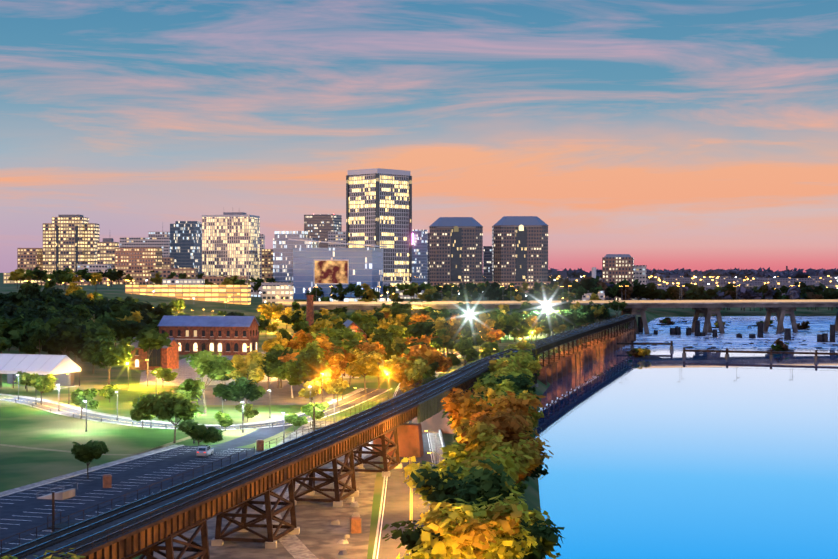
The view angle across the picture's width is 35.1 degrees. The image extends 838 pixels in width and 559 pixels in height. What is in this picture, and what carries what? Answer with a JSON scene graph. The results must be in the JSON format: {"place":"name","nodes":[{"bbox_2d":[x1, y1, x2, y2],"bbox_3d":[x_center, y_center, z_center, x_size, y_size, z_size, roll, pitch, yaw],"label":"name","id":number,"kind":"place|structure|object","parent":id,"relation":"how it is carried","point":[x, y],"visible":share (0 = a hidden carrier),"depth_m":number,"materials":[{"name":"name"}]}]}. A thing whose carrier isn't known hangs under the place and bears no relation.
{"place":"outdoors","nodes":[
{"label":"outdoors","id":0,"kind":"place"},
{"bbox_2d":[0,273,837,558],"bbox_3d":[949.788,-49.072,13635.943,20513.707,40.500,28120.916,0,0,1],"label":"ground","id":1,"kind":"structure","parent":0,"point":[25,425],"depth_m":316.07,"materials":[{"name":"green plant"}]},
{"bbox_2d":[3,273,51,283],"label":"building","id":2,"kind":"structure","parent":1,"relation":"on","point":[5,278],"depth_m":1254.37,"materials":[{"name":"grey"}]},
{"bbox_2d":[17,248,42,272],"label":"block","id":3,"kind":"structure","parent":1,"relation":"on","point":[30,258],"depth_m":1505.43,"materials":[{"name":"brown"}]},
{"bbox_2d":[0,353,80,389],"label":"pavilion","id":4,"kind":"structure","parent":1,"relation":"on","point":[59,367],"depth_m":383.72,"materials":[{"name":"white fabric"},{"name":"dark steel"}]},
{"bbox_2d":[37,282,90,284],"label":"building","id":5,"kind":"structure","parent":1,"relation":"on","point":[79,283],"depth_m":1102.65,"materials":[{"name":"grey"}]},
{"bbox_2d":[43,215,98,276],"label":"tower","id":6,"kind":"structure","parent":1,"relation":"on","point":[70,241],"depth_m":1504.66,"materials":[{"name":"grey"}]},
{"bbox_2d":[77,264,111,281],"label":"building","id":7,"kind":"structure","parent":1,"relation":"on","point":[97,267],"depth_m":1303.15,"materials":[{"name":"grey"}]},
{"bbox_2d":[97,238,118,269],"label":"salmon tower","id":8,"kind":"structure","parent":1,"relation":"on","point":[106,247],"depth_m":1423.36,"materials":[{"name":"grey"}]},
{"bbox_2d":[90,272,154,283],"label":"block","id":9,"kind":"structure","parent":1,"relation":"on","point":[140,277],"depth_m":1202.02,"materials":[{"name":"grey"}]},
{"bbox_2d":[115,248,161,271],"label":"office building","id":10,"kind":"structure","parent":1,"relation":"on","point":[138,259],"depth_m":1357.39,"materials":[{"name":"brown"}]},
{"bbox_2d":[120,231,169,256],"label":"pale block","id":11,"kind":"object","parent":1,"relation":"on","point":[158,240],"visible":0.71,"depth_m":1703.66,"materials":[{"name":"grey"}]},
{"bbox_2d":[162,257,173,267],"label":"building","id":12,"kind":"structure","parent":1,"relation":"on","point":[167,262],"depth_m":1502.52,"materials":[{"name":"grey"}]},
{"bbox_2d":[155,268,197,284],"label":"block","id":13,"kind":"structure","parent":1,"relation":"on","point":[189,272],"depth_m":1151.17,"materials":[{"name":"brown"}]},
{"bbox_2d":[162,279,203,284],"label":"building","id":14,"kind":"structure","parent":1,"relation":"on","point":[182,281],"depth_m":1000.56,"materials":[{"name":"grey"}]},
{"bbox_2d":[170,221,201,274],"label":"office building","id":15,"kind":"structure","parent":1,"relation":"on","point":[185,244],"depth_m":1608.73,"materials":[{"name":"grey"}]},
{"bbox_2d":[125,285,250,304],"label":"parking deck","id":16,"kind":"structure","parent":1,"relation":"on","point":[239,294],"depth_m":901.82,"materials":[{"name":"grey concrete"}]},
{"bbox_2d":[37,439,364,554],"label":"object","id":17,"kind":"object","parent":1,"relation":"on","point":[355,522],"visible":0.58,"depth_m":194.42,"materials":[{"name":"concrete"}]},
{"bbox_2d":[14,298,405,478],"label":"park trees","id":18,"kind":"object","parent":1,"relation":"on","point":[180,404],"depth_m":333.60,"materials":[{"name":"green plant"}]},
{"bbox_2d":[202,276,247,284],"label":"building","id":19,"kind":"structure","parent":1,"relation":"on","point":[217,280],"depth_m":1120.42,"materials":[{"name":"grey"}]},
{"bbox_2d":[0,352,461,558],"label":"road","id":20,"kind":"structure","parent":1,"relation":"on","point":[318,536],"depth_m":203.04,"materials":[{"name":"grey asphalt"}]},
{"bbox_2d":[196,445,213,456],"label":"silver suv","id":21,"kind":"object","parent":20,"relation":"on","point":[205,450],"visible":1,"depth_m":239.18,"materials":[{"name":"grey paint"}]},
{"bbox_2d":[202,212,259,280],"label":"office building","id":22,"kind":"structure","parent":1,"relation":"on","point":[231,243],"depth_m":1455.66,"materials":[{"name":"grey"}]},
{"bbox_2d":[128,295,366,369],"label":"tredegar iron works","id":23,"kind":"structure","parent":1,"relation":"on","point":[230,335],"depth_m":535.50,"materials":[{"name":"brick"}]},
{"bbox_2d":[260,234,264,278],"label":"narrow tower","id":24,"kind":"structure","parent":1,"relation":"on","point":[262,241],"depth_m":1801.15,"materials":[{"name":"grey"}]},
{"bbox_2d":[262,249,272,281],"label":"block","id":25,"kind":"structure","parent":1,"relation":"on","point":[267,263],"depth_m":1500.41,"materials":[{"name":"brown"}]},
{"bbox_2d":[250,282,292,296],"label":"block","id":26,"kind":"structure","parent":1,"relation":"on","point":[253,292],"depth_m":1049.54,"materials":[{"name":"grey"}]},
{"bbox_2d":[262,286,293,302],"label":"building","id":27,"kind":"structure","parent":1,"relation":"on","point":[270,293],"depth_m":929.14,"materials":[{"name":"grey"}]},
{"bbox_2d":[16,305,547,463],"bbox_3d":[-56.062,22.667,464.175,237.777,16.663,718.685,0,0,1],"label":"street lamps","id":28,"kind":"object","parent":1,"relation":"on","point":[546,306],"visible":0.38,"depth_m":332.49,"materials":[{"name":"grey metal"}]},
{"bbox_2d":[273,231,318,281],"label":"office building","id":29,"kind":"structure","parent":1,"relation":"on","point":[283,246],"depth_m":1256.89,"materials":[{"name":"grey"}]},
{"bbox_2d":[0,267,602,374],"bbox_3d":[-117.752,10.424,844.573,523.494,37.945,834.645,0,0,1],"label":"hill trees","id":30,"kind":"object","parent":1,"relation":"on","point":[26,329],"depth_m":677.72,"materials":[{"name":"green plant"}]},
{"bbox_2d":[0,313,635,558],"bbox_3d":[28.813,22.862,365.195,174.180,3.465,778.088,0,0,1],"label":"rail viaduct","id":31,"kind":"object","parent":1,"relation":"on","point":[127,530],"visible":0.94,"depth_m":154.89,"materials":[{"name":"metal"}]},
{"bbox_2d":[304,214,341,247],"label":"dark tower","id":32,"kind":"structure","parent":1,"relation":"on","point":[319,226],"depth_m":1754.86,"materials":[{"name":"grey"}]},
{"bbox_2d":[328,231,345,247],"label":"white block","id":33,"kind":"structure","parent":1,"relation":"on","point":[337,236],"depth_m":1598.94,"materials":[{"name":"grey"}]},
{"bbox_2d":[288,239,390,300],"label":"building","id":34,"kind":"structure","parent":1,"relation":"on","point":[324,269],"depth_m":1006.47,"materials":[{"name":"blue"}]},
{"bbox_2d":[47,320,635,558],"bbox_3d":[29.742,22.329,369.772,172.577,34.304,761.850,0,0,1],"label":"viaduct towers","id":35,"kind":"structure","parent":1,"relation":"on","point":[405,440],"depth_m":199.21,"materials":[{"name":"metal"}]},
{"bbox_2d":[346,168,411,294],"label":"skyscraper","id":36,"kind":"structure","parent":1,"relation":"on","point":[378,206],"depth_m":1314.72,"materials":[{"name":"metal"}]},
{"bbox_2d":[180,294,627,420],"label":"island trees","id":37,"kind":"object","parent":1,"relation":"on","point":[320,349],"depth_m":404.81,"materials":[{"name":"green plant"}]},
{"bbox_2d":[387,289,423,298],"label":"building","id":38,"kind":"structure","parent":1,"relation":"on","point":[401,296],"depth_m":1097.60,"materials":[{"name":"grey"}]},
{"bbox_2d":[411,230,427,285],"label":"pale tower","id":39,"kind":"structure","parent":1,"relation":"on","point":[419,256],"depth_m":1697.24,"materials":[{"name":"grey glass"}]},
{"bbox_2d":[428,233,429,282],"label":"block","id":40,"kind":"structure","parent":1,"relation":"on","point":[428,257],"depth_m":1797.02,"materials":[{"name":"grey"}]},
{"bbox_2d":[24,275,837,304],"bbox_3d":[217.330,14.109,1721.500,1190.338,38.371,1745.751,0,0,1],"label":"city lights","id":41,"kind":"object","parent":1,"relation":"on","point":[516,290],"visible":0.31,"depth_m":1395.98,"materials":[{"name":"yellow"}]},
{"bbox_2d":[429,217,482,280],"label":"office building","id":42,"kind":"structure","parent":1,"relation":"on","point":[456,248],"depth_m":1446.66,"materials":[{"name":"grey stone"}]},
{"bbox_2d":[382,340,564,558],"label":"bank trees","id":43,"kind":"object","parent":1,"relation":"on","point":[483,500],"depth_m":134.66,"materials":[{"name":"green plant"}]},
{"bbox_2d":[483,246,491,280],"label":"building","id":44,"kind":"structure","parent":1,"relation":"on","point":[487,262],"depth_m":1695.70,"materials":[{"name":"blue"}]},
{"bbox_2d":[430,281,550,293],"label":"block base","id":45,"kind":"object","parent":1,"relation":"on","point":[505,284],"visible":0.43,"depth_m":1435.70,"materials":[{"name":"grey"}]},
{"bbox_2d":[492,216,548,280],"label":"office building","id":46,"kind":"structure","parent":1,"relation":"on","point":[519,248],"depth_m":1465.36,"materials":[{"name":"grey stone"}]},
{"bbox_2d":[278,285,837,333],"bbox_3d":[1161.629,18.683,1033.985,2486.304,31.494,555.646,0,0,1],"label":"highway bridge","id":47,"kind":"structure","parent":1,"relation":"on","point":[782,308],"depth_m":828.48,"materials":[{"name":"concrete"}]},
{"bbox_2d":[581,291,604,299],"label":"building","id":48,"kind":"structure","parent":1,"relation":"on","point":[601,295],"depth_m":1144.55,"materials":[{"name":"grey"}]},
{"bbox_2d":[602,254,646,299],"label":"hotel tower","id":49,"kind":"structure","parent":1,"relation":"on","point":[618,268],"depth_m":1247.38,"materials":[{"name":"brick"}]},
{"bbox_2d":[592,266,787,277],"bbox_3d":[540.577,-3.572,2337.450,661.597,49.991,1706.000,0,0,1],"label":"buildings","id":50,"kind":"structure","parent":1,"relation":"on","point":[593,272],"depth_m":1491.49,"materials":[{"name":"grey"}]},
{"bbox_2d":[548,267,837,358],"bbox_3d":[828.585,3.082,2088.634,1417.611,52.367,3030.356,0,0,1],"label":"trees","id":51,"kind":"object","parent":1,"relation":"on","point":[624,289],"depth_m":1175.69,"materials":[{"name":"green plant"}]},
{"bbox_2d":[562,276,837,299],"bbox_3d":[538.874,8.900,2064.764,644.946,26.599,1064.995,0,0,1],"label":"town blocks","id":52,"kind":"structure","parent":1,"relation":"on","point":[786,282],"depth_m":2057.38,"materials":[{"name":"grey"}]},
{"bbox_2d":[617,341,837,359],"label":"footbridge","id":53,"kind":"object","parent":1,"relation":"on","point":[771,352],"depth_m":593.67,"materials":[{"name":"metal"}]},
{"bbox_2d":[698,285,837,286],"bbox_3d":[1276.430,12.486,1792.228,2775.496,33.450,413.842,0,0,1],"label":"buildings","id":54,"kind":"structure","parent":1,"relation":"on","point":[760,285],"depth_m":1688.06,"materials":[{"name":"concrete"}]},
{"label":"bluff tree trunks","id":55,"kind":"object","parent":1,"relation":"on","visible":0},
{"bbox_2d":[0,548,85,558],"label":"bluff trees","id":56,"kind":"object","parent":55,"relation":"on","point":[74,556],"visible":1,"depth_m":66.84,"materials":[{"name":"green plant"}]},
{"bbox_2d":[0,0,837,272],"label":"sky","id":57,"kind":"structure","parent":0,"point":[699,135],"materials":[{"name":"blue"}]},
{"bbox_2d":[534,316,837,558],"bbox_3d":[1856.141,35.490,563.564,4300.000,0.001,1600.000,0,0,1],"label":"river water","id":58,"kind":"structure","parent":0,"point":[673,454],"depth_m":287.36,"materials":[{"name":"blue liquid"}]},
{"bbox_2d":[628,317,837,348],"bbox_3d":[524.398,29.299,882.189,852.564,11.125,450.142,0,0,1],"label":"old piers and rocks","id":59,"kind":"object","parent":58,"relation":"in","point":[822,337],"visible":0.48,"depth_m":783.56,"materials":[{"name":"stone"}]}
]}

